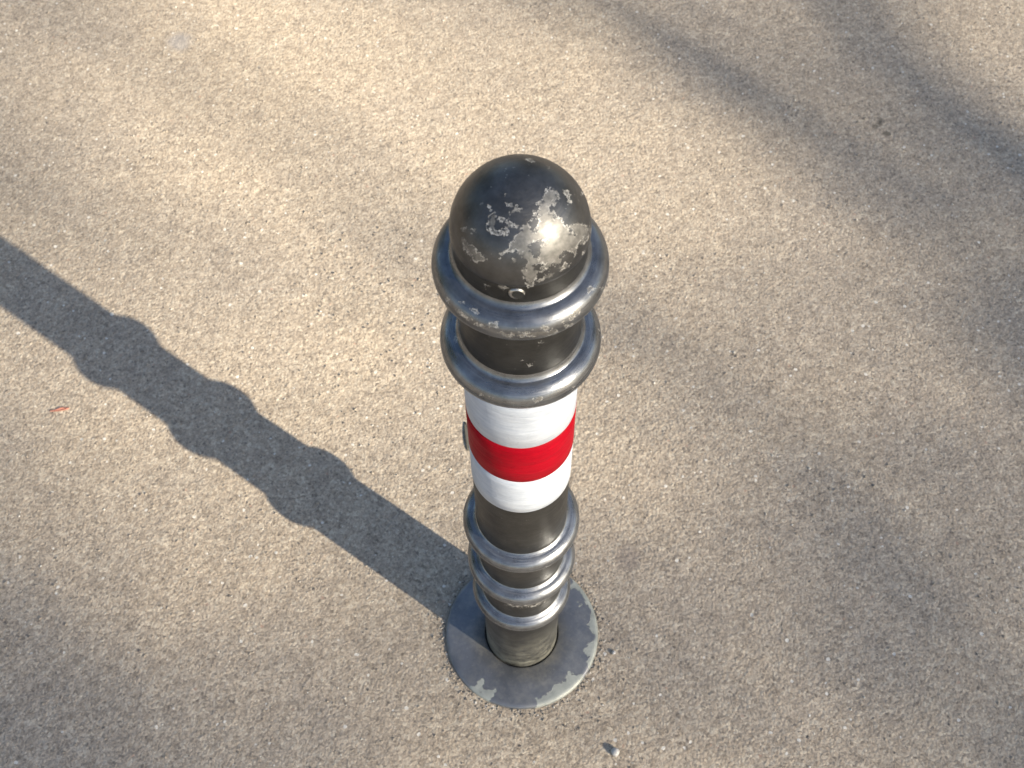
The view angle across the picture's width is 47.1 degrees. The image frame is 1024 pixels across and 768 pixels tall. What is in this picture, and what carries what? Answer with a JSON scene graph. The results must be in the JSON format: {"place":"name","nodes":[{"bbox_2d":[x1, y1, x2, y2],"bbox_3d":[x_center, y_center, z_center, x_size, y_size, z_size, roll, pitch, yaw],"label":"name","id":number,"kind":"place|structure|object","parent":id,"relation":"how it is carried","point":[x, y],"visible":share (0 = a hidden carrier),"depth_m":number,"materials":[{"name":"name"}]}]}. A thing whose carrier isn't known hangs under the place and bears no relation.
{"place":"outdoors","nodes":[
{"label":"outdoors","id":0,"kind":"place"},
{"bbox_2d":[464,422,469,450],"bbox_3d":[-0.061,0.073,1.649,0.012,0.002,0.046,-8,61,-4],"label":"lock","id":1,"kind":"object","parent":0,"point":[466,436],"visible":0.59,"depth_m":1.65,"materials":[{"name":"grey metal"}]},
{"bbox_2d":[0,0,1023,767],"bbox_3d":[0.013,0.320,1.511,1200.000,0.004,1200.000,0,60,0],"label":"ground","id":2,"kind":"structure","parent":0,"point":[634,456],"depth_m":1.69,"materials":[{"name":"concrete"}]},
{"bbox_2d":[50,407,68,411],"bbox_3d":[-0.644,0.036,1.674,0.027,0.003,0.004,-6,61,-3],"label":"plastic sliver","id":3,"kind":"object","parent":2,"relation":"on","point":[61,409],"visible":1,"depth_m":1.67,"materials":[{"name":"pink plastic"}]},
{"bbox_2d":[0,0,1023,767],"bbox_3d":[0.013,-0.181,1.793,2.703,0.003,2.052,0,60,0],"label":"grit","id":4,"kind":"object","parent":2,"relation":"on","point":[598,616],"visible":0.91,"depth_m":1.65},
{"bbox_2d":[431,154,608,708],"bbox_3d":[0.009,0.102,1.126,0.196,0.923,0.196,0,60,0],"label":"bollard","id":5,"kind":"object","parent":2,"relation":"on","point":[520,263],"visible":1,"depth_m":0.88,"materials":[{"name":"metal"}]},
{"bbox_2d":[611,748,619,756],"bbox_3d":[0.126,0.448,1.432,0.010,0.010,0.011,0,60,0],"label":"pebble","id":6,"kind":"object","parent":2,"relation":"on","point":[615,752],"visible":1,"depth_m":1.43,"materials":[{"name":"stone"}]}
]}

